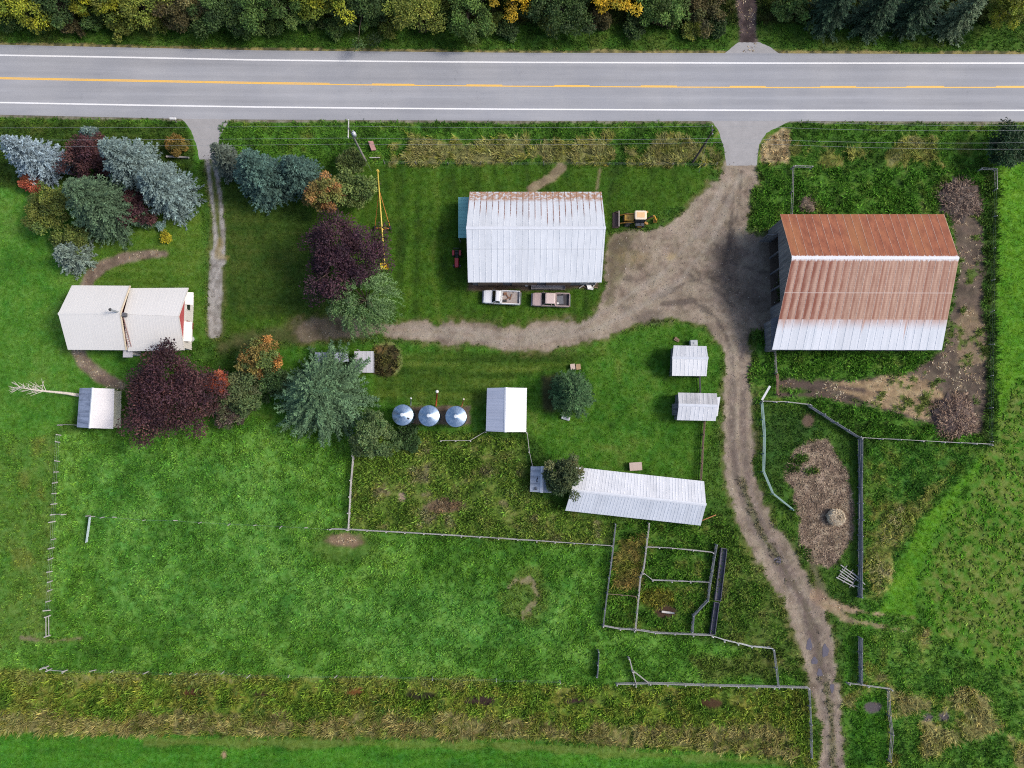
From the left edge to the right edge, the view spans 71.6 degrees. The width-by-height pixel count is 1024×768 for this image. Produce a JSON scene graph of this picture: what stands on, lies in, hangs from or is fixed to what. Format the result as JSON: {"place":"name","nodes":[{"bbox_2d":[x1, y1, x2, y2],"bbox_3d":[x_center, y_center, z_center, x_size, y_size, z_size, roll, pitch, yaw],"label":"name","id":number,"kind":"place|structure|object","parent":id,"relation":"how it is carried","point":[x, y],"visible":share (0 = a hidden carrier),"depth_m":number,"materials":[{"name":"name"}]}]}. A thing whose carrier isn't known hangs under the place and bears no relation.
{"place":"outdoors","nodes":[
{"label":"outdoors","id":0,"kind":"place"},
{"bbox_2d":[70,250,168,390],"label":"foot path","id":1,"kind":"structure","parent":0,"point":[104,264],"depth_m":103.81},
{"bbox_2d":[0,0,1023,767],"bbox_3d":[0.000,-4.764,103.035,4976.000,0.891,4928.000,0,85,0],"label":"ground","id":2,"kind":"structure","parent":0,"point":[358,546],"depth_m":101.33,"materials":[{"name":"plant"}]},
{"bbox_2d":[0,0,55,34],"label":"woodland tree","id":3,"kind":"object","parent":2,"relation":"on","point":[13,7],"visible":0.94,"depth_m":102.40,"materials":[{"name":"yellow plant"}]},
{"bbox_2d":[0,134,72,188],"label":"blue spruce","id":4,"kind":"object","parent":2,"relation":"on","point":[39,162],"visible":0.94,"depth_m":100.74,"materials":[{"name":"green plant"}]},
{"bbox_2d":[20,181,69,235],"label":"garden shrub","id":5,"kind":"object","parent":2,"relation":"on","point":[55,200],"visible":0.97,"depth_m":100.53,"materials":[{"name":"green plant"}]},
{"bbox_2d":[21,0,95,30],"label":"woodland tree","id":6,"kind":"object","parent":2,"relation":"on","point":[55,10],"visible":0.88,"depth_m":102.87,"materials":[{"name":"green plant"}]},
{"bbox_2d":[48,219,89,257],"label":"garden shrub","id":7,"kind":"object","parent":2,"relation":"on","point":[76,236],"visible":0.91,"depth_m":101.76,"materials":[{"name":"green plant"}]},
{"bbox_2d":[52,239,98,280],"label":"spruce","id":8,"kind":"object","parent":2,"relation":"on","point":[65,255],"visible":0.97,"depth_m":102.00,"materials":[{"name":"green plant"}]},
{"bbox_2d":[52,131,113,180],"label":"purple plum","id":9,"kind":"object","parent":2,"relation":"on","point":[84,151],"visible":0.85,"depth_m":100.32,"materials":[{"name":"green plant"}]},
{"bbox_2d":[68,0,124,22],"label":"woodland tree","id":10,"kind":"object","parent":2,"relation":"on","point":[80,11],"visible":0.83,"depth_m":102.41,"materials":[{"name":"green plant"}]},
{"bbox_2d":[77,388,121,428],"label":"outbuilding","id":11,"kind":"structure","parent":2,"relation":"on","point":[99,407],"depth_m":99.20,"materials":[{"name":"metal"}]},
{"bbox_2d":[61,173,155,250],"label":"green spruce","id":12,"kind":"object","parent":2,"relation":"on","point":[96,205],"visible":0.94,"depth_m":98.92,"materials":[{"name":"green plant"}]},
{"bbox_2d":[104,9,135,43],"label":"understorey bush","id":13,"kind":"object","parent":2,"relation":"on","point":[121,26],"visible":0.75,"depth_m":105.33,"materials":[{"name":"green plant"}]},
{"bbox_2d":[58,285,193,356],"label":"farmhouse","id":14,"kind":"object","parent":2,"relation":"on","point":[91,317],"visible":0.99,"depth_m":98.64,"materials":[{"name":"white"}]},
{"bbox_2d":[89,0,174,30],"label":"woodland tree","id":15,"kind":"object","parent":2,"relation":"on","point":[128,8],"visible":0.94,"depth_m":102.26,"materials":[{"name":"green plant"}]},
{"bbox_2d":[114,189,157,227],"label":"purple plum","id":16,"kind":"object","parent":2,"relation":"on","point":[136,200],"visible":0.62,"depth_m":101.37,"materials":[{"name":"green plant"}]},
{"bbox_2d":[97,136,177,204],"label":"blue spruce","id":17,"kind":"object","parent":2,"relation":"on","point":[126,162],"visible":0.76,"depth_m":98.52,"materials":[{"name":"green plant"}]},
{"bbox_2d":[136,162,206,230],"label":"blue spruce","id":18,"kind":"object","parent":2,"relation":"on","point":[167,191],"visible":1,"depth_m":100.80,"materials":[{"name":"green plant"}]},
{"bbox_2d":[115,337,229,448],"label":"purple maple","id":19,"kind":"object","parent":2,"relation":"on","point":[150,394],"visible":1,"depth_m":93.93,"materials":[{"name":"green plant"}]},
{"bbox_2d":[144,0,208,33],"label":"woodland tree","id":20,"kind":"object","parent":2,"relation":"on","point":[181,19],"visible":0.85,"depth_m":103.26,"materials":[{"name":"green plant"}]},
{"bbox_2d":[164,132,189,157],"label":"garden shrub","id":21,"kind":"object","parent":2,"relation":"on","point":[173,147],"visible":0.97,"depth_m":103.79,"materials":[{"name":"orange plant"}]},
{"bbox_2d":[182,119,230,158],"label":"driveway apron","id":22,"kind":"object","parent":2,"relation":"on","point":[205,131],"visible":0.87,"depth_m":105.80,"materials":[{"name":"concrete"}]},
{"bbox_2d":[204,159,226,338],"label":"gravel drive","id":23,"kind":"structure","parent":2,"relation":"on","point":[215,283],"depth_m":104.03,"materials":[{"name":"gravel"}]},
{"bbox_2d":[186,0,266,40],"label":"woodland tree","id":24,"kind":"object","parent":2,"relation":"on","point":[225,9],"visible":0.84,"depth_m":102.95,"materials":[{"name":"green plant"}]},
{"bbox_2d":[209,142,243,186],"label":"grey spruce","id":25,"kind":"object","parent":2,"relation":"on","point":[224,157],"visible":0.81,"depth_m":100.28,"materials":[{"name":"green plant"}]},
{"bbox_2d":[207,404,250,429],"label":"garden shrub","id":26,"kind":"object","parent":2,"relation":"on","point":[227,416],"visible":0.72,"depth_m":99.01,"materials":[{"name":"green plant"}]},
{"bbox_2d":[216,369,264,417],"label":"garden shrub","id":27,"kind":"object","parent":2,"relation":"on","point":[241,384],"visible":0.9,"depth_m":97.84,"materials":[{"name":"green plant"}]},
{"bbox_2d":[233,334,282,377],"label":"orange maple","id":28,"kind":"object","parent":2,"relation":"on","point":[258,356],"visible":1,"depth_m":97.20,"materials":[{"name":"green plant"}]},
{"bbox_2d":[232,147,296,215],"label":"teal spruce","id":29,"kind":"object","parent":2,"relation":"on","point":[263,178],"visible":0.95,"depth_m":99.12,"materials":[{"name":"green plant"}]},
{"bbox_2d":[257,10,284,37],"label":"understorey bush","id":30,"kind":"object","parent":2,"relation":"on","point":[275,24],"visible":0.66,"depth_m":106.10,"materials":[{"name":"green plant"}]},
{"bbox_2d":[252,366,290,403],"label":"garden shrub","id":31,"kind":"object","parent":2,"relation":"on","point":[273,384],"visible":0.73,"depth_m":98.88,"materials":[{"name":"green plant"}]},
{"bbox_2d":[238,0,311,35],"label":"woodland tree","id":32,"kind":"object","parent":2,"relation":"on","point":[250,16],"visible":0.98,"depth_m":102.37,"materials":[{"name":"green plant"}]},
{"bbox_2d":[279,154,331,199],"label":"teal spruce","id":33,"kind":"object","parent":2,"relation":"on","point":[299,172],"visible":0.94,"depth_m":101.21,"materials":[{"name":"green plant"}]},
{"bbox_2d":[288,0,356,26],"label":"woodland tree","id":34,"kind":"object","parent":2,"relation":"on","point":[323,7],"visible":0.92,"depth_m":102.59,"materials":[{"name":"green plant"}]},
{"bbox_2d":[301,170,345,212],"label":"orange maple","id":35,"kind":"object","parent":2,"relation":"on","point":[314,193],"visible":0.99,"depth_m":99.13,"materials":[{"name":"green plant"}]},
{"bbox_2d":[270,339,380,448],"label":"great cedar","id":36,"kind":"object","parent":2,"relation":"on","point":[322,394],"visible":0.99,"depth_m":97.49,"materials":[{"name":"green plant"}]},
{"bbox_2d":[323,16,350,42],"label":"understorey bush","id":37,"kind":"object","parent":2,"relation":"on","point":[333,27],"visible":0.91,"depth_m":105.71,"materials":[{"name":"green plant"}]},
{"bbox_2d":[297,206,395,306],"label":"purple maple","id":38,"kind":"object","parent":2,"relation":"on","point":[323,261],"visible":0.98,"depth_m":95.91,"materials":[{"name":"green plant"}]},
{"bbox_2d":[335,146,366,174],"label":"garden shrub","id":39,"kind":"object","parent":2,"relation":"on","point":[350,156],"visible":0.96,"depth_m":102.78,"materials":[{"name":"green plant"}]},
{"bbox_2d":[333,166,381,208],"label":"garden shrub","id":40,"kind":"object","parent":2,"relation":"on","point":[362,188],"visible":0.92,"depth_m":100.74,"materials":[{"name":"green plant"}]},
{"bbox_2d":[324,0,392,51],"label":"woodland tree","id":41,"kind":"object","parent":2,"relation":"on","point":[370,8],"visible":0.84,"depth_m":103.41,"materials":[{"name":"green plant"}]},
{"bbox_2d":[354,349,374,372],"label":"pump house","id":42,"kind":"structure","parent":2,"relation":"on","point":[368,368],"depth_m":101.08,"materials":[{"name":"grey metal"}]},
{"bbox_2d":[325,263,405,341],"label":"weeping willow","id":43,"kind":"object","parent":2,"relation":"on","point":[378,310],"visible":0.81,"depth_m":97.34,"materials":[{"name":"green plant"}]},
{"bbox_2d":[348,408,403,458],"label":"young ash","id":44,"kind":"object","parent":2,"relation":"on","point":[372,449],"visible":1,"depth_m":97.04,"materials":[{"name":"green plant"}]},
{"bbox_2d":[377,10,398,40],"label":"understorey bush","id":45,"kind":"object","parent":2,"relation":"on","point":[386,28],"visible":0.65,"depth_m":106.12,"materials":[{"name":"green plant"}]},
{"bbox_2d":[392,405,415,425],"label":"grain bin","id":46,"kind":"object","parent":2,"relation":"on","point":[402,415],"visible":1,"depth_m":97.75,"materials":[{"name":"metal"}]},
{"bbox_2d":[391,423,421,453],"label":"garden shrub","id":47,"kind":"object","parent":2,"relation":"on","point":[409,438],"visible":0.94,"depth_m":100.35,"materials":[{"name":"green plant"}]},
{"bbox_2d":[382,0,454,34],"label":"woodland tree","id":48,"kind":"object","parent":2,"relation":"on","point":[402,10],"visible":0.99,"depth_m":101.37,"materials":[{"name":"green plant"}]},
{"bbox_2d":[418,405,440,425],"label":"grain bin","id":49,"kind":"object","parent":2,"relation":"on","point":[429,415],"visible":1,"depth_m":97.73,"materials":[{"name":"metal"}]},
{"bbox_2d":[445,406,466,426],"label":"grain bin","id":50,"kind":"object","parent":2,"relation":"on","point":[455,416],"visible":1,"depth_m":97.72,"materials":[{"name":"metal"}]},
{"bbox_2d":[458,197,468,241],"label":"lean to","id":51,"kind":"object","parent":2,"relation":"on","point":[463,202],"visible":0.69,"depth_m":101.92,"materials":[{"name":"teal metal"}]},
{"bbox_2d":[437,0,496,43],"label":"woodland tree","id":52,"kind":"object","parent":2,"relation":"on","point":[458,22],"visible":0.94,"depth_m":102.98,"materials":[{"name":"green plant"}]},
{"bbox_2d":[329,528,612,546],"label":"wooden fence","id":53,"kind":"object","parent":2,"relation":"on","point":[460,535],"visible":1,"depth_m":99.69,"materials":[{"name":"grey wood"}]},
{"bbox_2d":[482,288,520,305],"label":"pickup truck","id":54,"kind":"object","parent":2,"relation":"on","point":[491,297],"visible":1,"depth_m":102.53,"materials":[{"name":"white paint"}]},
{"bbox_2d":[486,387,526,431],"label":"white shed","id":55,"kind":"structure","parent":2,"relation":"on","point":[506,409],"depth_m":99.02,"materials":[{"name":"metal"}]},
{"bbox_2d":[495,14,520,42],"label":"understorey bush","id":56,"kind":"object","parent":2,"relation":"on","point":[509,30],"visible":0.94,"depth_m":105.94,"materials":[{"name":"green plant"}]},
{"bbox_2d":[489,0,530,22],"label":"woodland tree","id":57,"kind":"object","parent":2,"relation":"on","point":[512,2],"visible":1,"depth_m":103.22,"materials":[{"name":"yellow plant"}]},
{"bbox_2d":[0,0,1023,767],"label":"tall weeds","id":58,"kind":"object","parent":2,"relation":"on","point":[516,694],"visible":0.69,"depth_m":100.08,"materials":[{"name":"green plant"}]},
{"bbox_2d":[0,126,1023,767],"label":"dry grass","id":59,"kind":"structure","parent":2,"relation":"on","point":[148,724],"depth_m":97.92,"materials":[{"name":"plant"}]},
{"bbox_2d":[0,21,1023,767],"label":"verge grass","id":60,"kind":"structure","parent":2,"relation":"on","point":[488,137],"depth_m":105.70,"materials":[{"name":"plant"}]},
{"bbox_2d":[0,123,1023,767],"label":"lawn grass","id":61,"kind":"structure","parent":2,"relation":"on","point":[480,173],"depth_m":102.78,"materials":[{"name":"plant"}]},
{"bbox_2d":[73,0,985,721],"bbox_3d":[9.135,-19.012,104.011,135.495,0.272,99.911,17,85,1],"label":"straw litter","id":62,"kind":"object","parent":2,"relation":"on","point":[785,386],"visible":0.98,"depth_m":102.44,"materials":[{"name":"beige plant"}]},
{"bbox_2d":[466,192,605,285],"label":"machine shed","id":63,"kind":"structure","parent":2,"relation":"on","point":[532,238],"depth_m":99.30,"materials":[{"name":"metal"}]},
{"bbox_2d":[478,282,570,285],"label":"sliding door","id":64,"kind":"structure","parent":63,"relation":"in","point":[479,283],"depth_m":102.17,"materials":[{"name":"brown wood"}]},
{"bbox_2d":[530,466,552,492],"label":"chicken hut","id":65,"kind":"object","parent":2,"relation":"on","point":[537,482],"visible":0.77,"depth_m":99.00,"materials":[{"name":"metal"}]},
{"bbox_2d":[531,291,570,307],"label":"pickup truck","id":66,"kind":"object","parent":2,"relation":"on","point":[542,299],"visible":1,"depth_m":102.43,"materials":[{"name":"beige paint"}]},
{"bbox_2d":[516,0,596,39],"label":"woodland tree","id":67,"kind":"object","parent":2,"relation":"on","point":[555,7],"visible":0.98,"depth_m":103.31,"materials":[{"name":"green plant"}]},
{"bbox_2d":[541,451,584,501],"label":"elder tree","id":68,"kind":"object","parent":2,"relation":"on","point":[564,476],"visible":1,"depth_m":96.27,"materials":[{"name":"green plant"}]},
{"bbox_2d":[548,368,595,418],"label":"round pine","id":69,"kind":"object","parent":2,"relation":"on","point":[570,392],"visible":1,"depth_m":97.51,"materials":[{"name":"green plant"}]},
{"bbox_2d":[586,5,612,31],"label":"understorey bush","id":70,"kind":"object","parent":2,"relation":"on","point":[605,19],"visible":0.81,"depth_m":106.26,"materials":[{"name":"green plant"}]},
{"bbox_2d":[590,0,642,16],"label":"woodland tree","id":71,"kind":"object","parent":2,"relation":"on","point":[605,3],"visible":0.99,"depth_m":101.91,"materials":[{"name":"yellow plant"}]},
{"bbox_2d":[613,210,656,227],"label":"backhoe loader","id":72,"kind":"object","parent":2,"relation":"on","point":[639,219],"visible":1,"depth_m":103.22,"materials":[{"name":"yellow metal"}]},
{"bbox_2d":[622,14,647,40],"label":"understorey bush","id":73,"kind":"object","parent":2,"relation":"on","point":[632,25],"visible":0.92,"depth_m":105.39,"materials":[{"name":"green plant"}]},
{"bbox_2d":[565,467,706,525],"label":"long shed","id":74,"kind":"structure","parent":2,"relation":"on","point":[640,496],"depth_m":97.91,"materials":[{"name":"metal"}]},
{"bbox_2d":[626,0,692,28],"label":"woodland tree","id":75,"kind":"object","parent":2,"relation":"on","point":[658,12],"visible":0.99,"depth_m":103.35,"materials":[{"name":"green plant"}]},
{"bbox_2d":[669,345,707,376],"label":"tool shed","id":76,"kind":"structure","parent":2,"relation":"on","point":[688,360],"depth_m":99.75,"materials":[{"name":"metal"}]},
{"bbox_2d":[680,19,702,40],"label":"understorey bush","id":77,"kind":"object","parent":2,"relation":"on","point":[690,28],"visible":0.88,"depth_m":106.06,"materials":[{"name":"green plant"}]},
{"bbox_2d":[672,393,719,420],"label":"tool shed","id":78,"kind":"structure","parent":2,"relation":"on","point":[697,406],"depth_m":99.31,"materials":[{"name":"metal"}]},
{"bbox_2d":[683,0,726,39],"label":"woodland tree","id":79,"kind":"object","parent":2,"relation":"on","point":[702,7],"visible":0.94,"depth_m":105.00,"materials":[{"name":"green plant"}]},
{"bbox_2d":[615,681,809,689],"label":"wooden fence","id":80,"kind":"object","parent":2,"relation":"on","point":[698,684],"visible":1,"depth_m":97.93,"materials":[{"name":"grey wood"}]},
{"bbox_2d":[714,548,726,600],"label":"feed trough","id":81,"kind":"object","parent":2,"relation":"on","point":[717,596],"visible":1,"depth_m":99.47,"materials":[{"name":"wood"}]},
{"bbox_2d":[734,0,758,42],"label":"woodland lane","id":82,"kind":"structure","parent":2,"relation":"on","point":[745,24],"depth_m":107.35,"materials":[{"name":"soil"}]},
{"bbox_2d":[712,121,788,165],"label":"driveway apron","id":83,"kind":"object","parent":2,"relation":"on","point":[739,150],"visible":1,"depth_m":105.71,"materials":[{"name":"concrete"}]},
{"bbox_2d":[726,42,777,52],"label":"driveway apron","id":84,"kind":"object","parent":2,"relation":"on","point":[741,47],"visible":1,"depth_m":106.96,"materials":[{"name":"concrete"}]},
{"bbox_2d":[764,317,778,351],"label":"wall","id":85,"kind":"structure","parent":2,"relation":"on","point":[770,326],"depth_m":100.90,"materials":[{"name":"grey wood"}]},
{"bbox_2d":[759,403,793,510],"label":"pipe fence","id":86,"kind":"object","parent":2,"relation":"on","point":[764,453],"visible":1,"depth_m":100.68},
{"bbox_2d":[770,0,810,22],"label":"woodland tree","id":87,"kind":"object","parent":2,"relation":"on","point":[785,11],"visible":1,"depth_m":104.40,"materials":[{"name":"green plant"}]},
{"bbox_2d":[783,437,855,569],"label":"wood chips","id":88,"kind":"object","parent":2,"relation":"on","point":[827,498],"visible":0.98,"depth_m":100.87,"materials":[{"name":"brown wood"}]},
{"bbox_2d":[803,0,858,43],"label":"woodland conifer","id":89,"kind":"object","parent":2,"relation":"on","point":[832,14],"visible":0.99,"depth_m":103.97,"materials":[{"name":"green plant"}]},
{"bbox_2d":[759,214,958,350],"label":"barn","id":90,"kind":"structure","parent":2,"relation":"on","point":[868,282],"depth_m":97.12,"materials":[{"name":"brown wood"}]},
{"bbox_2d":[856,439,864,598],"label":"board fence","id":91,"kind":"object","parent":2,"relation":"on","point":[860,503],"visible":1,"depth_m":99.90,"materials":[{"name":"grey wood"}]},
{"bbox_2d":[845,0,901,45],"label":"woodland conifer","id":92,"kind":"object","parent":2,"relation":"on","point":[871,18],"visible":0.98,"depth_m":103.37,"materials":[{"name":"green plant"}]},
{"bbox_2d":[881,0,948,43],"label":"woodland conifer","id":93,"kind":"object","parent":2,"relation":"on","point":[914,15],"visible":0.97,"depth_m":103.66,"materials":[{"name":"green plant"}]},
{"bbox_2d":[927,391,983,441],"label":"brush pile","id":94,"kind":"object","parent":2,"relation":"on","point":[950,415],"visible":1,"depth_m":101.37,"materials":[{"name":"brown plant"}]},
{"bbox_2d":[926,0,987,47],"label":"woodland conifer","id":95,"kind":"object","parent":2,"relation":"on","point":[952,23],"visible":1,"depth_m":103.87,"materials":[{"name":"green plant"}]},
{"bbox_2d":[932,175,984,223],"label":"brush pile","id":96,"kind":"object","parent":2,"relation":"on","point":[961,199],"visible":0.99,"depth_m":104.21,"materials":[{"name":"brown plant"}]},
{"bbox_2d":[918,377,1023,679],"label":"crop plants","id":97,"kind":"object","parent":2,"relation":"on","point":[987,516],"visible":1,"depth_m":100.10,"materials":[{"name":"green plant"}]},
{"bbox_2d":[985,117,1023,168],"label":"thorn bush","id":98,"kind":"object","parent":2,"relation":"on","point":[1005,152],"visible":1,"depth_m":101.28,"materials":[{"name":"green plant"}]},
{"bbox_2d":[986,0,1023,30],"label":"woodland tree","id":99,"kind":"object","parent":2,"relation":"on","point":[1002,7],"visible":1,"depth_m":102.23,"materials":[{"name":"green plant"}]},
{"bbox_2d":[0,45,1023,121],"bbox_3d":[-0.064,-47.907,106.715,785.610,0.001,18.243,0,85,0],"label":"road","id":100,"kind":"structure","parent":0,"point":[535,74],"depth_m":106.43,"materials":[{"name":"asphalt"}]},
{"bbox_2d":[0,77,329,83],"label":"line","id":101,"kind":"object","parent":100,"relation":"on","point":[164,80],"visible":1,"depth_m":106.50,"materials":[{"name":"yellow paint"}]},
{"bbox_2d":[0,54,1023,63],"bbox_3d":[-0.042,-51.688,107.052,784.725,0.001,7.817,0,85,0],"label":"edge line","id":102,"kind":"object","parent":100,"relation":"on","point":[551,62],"visible":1,"depth_m":106.75,"materials":[{"name":"white paint"}]},
{"bbox_2d":[0,102,1023,110],"bbox_3d":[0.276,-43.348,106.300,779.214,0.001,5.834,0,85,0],"label":"edge line","id":103,"kind":"object","parent":100,"relation":"on","point":[483,108],"visible":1,"depth_m":106.11,"materials":[{"name":"white paint"}]},
{"bbox_2d":[0,78,1023,87],"bbox_3d":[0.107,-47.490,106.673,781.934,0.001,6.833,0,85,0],"label":"line","id":104,"kind":"object","parent":100,"relation":"on","point":[501,86],"visible":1,"depth_m":106.41,"materials":[{"name":"yellow paint"}]},
{"bbox_2d":[295,161,845,767],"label":"dirt track","id":105,"kind":"structure","parent":0,"point":[659,257],"depth_m":103.20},
{"bbox_2d":[203,155,842,766],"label":"track stones","id":106,"kind":"object","parent":105,"relation":"on","point":[731,357],"visible":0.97,"depth_m":103.33,"materials":[{"name":"grey stone"}]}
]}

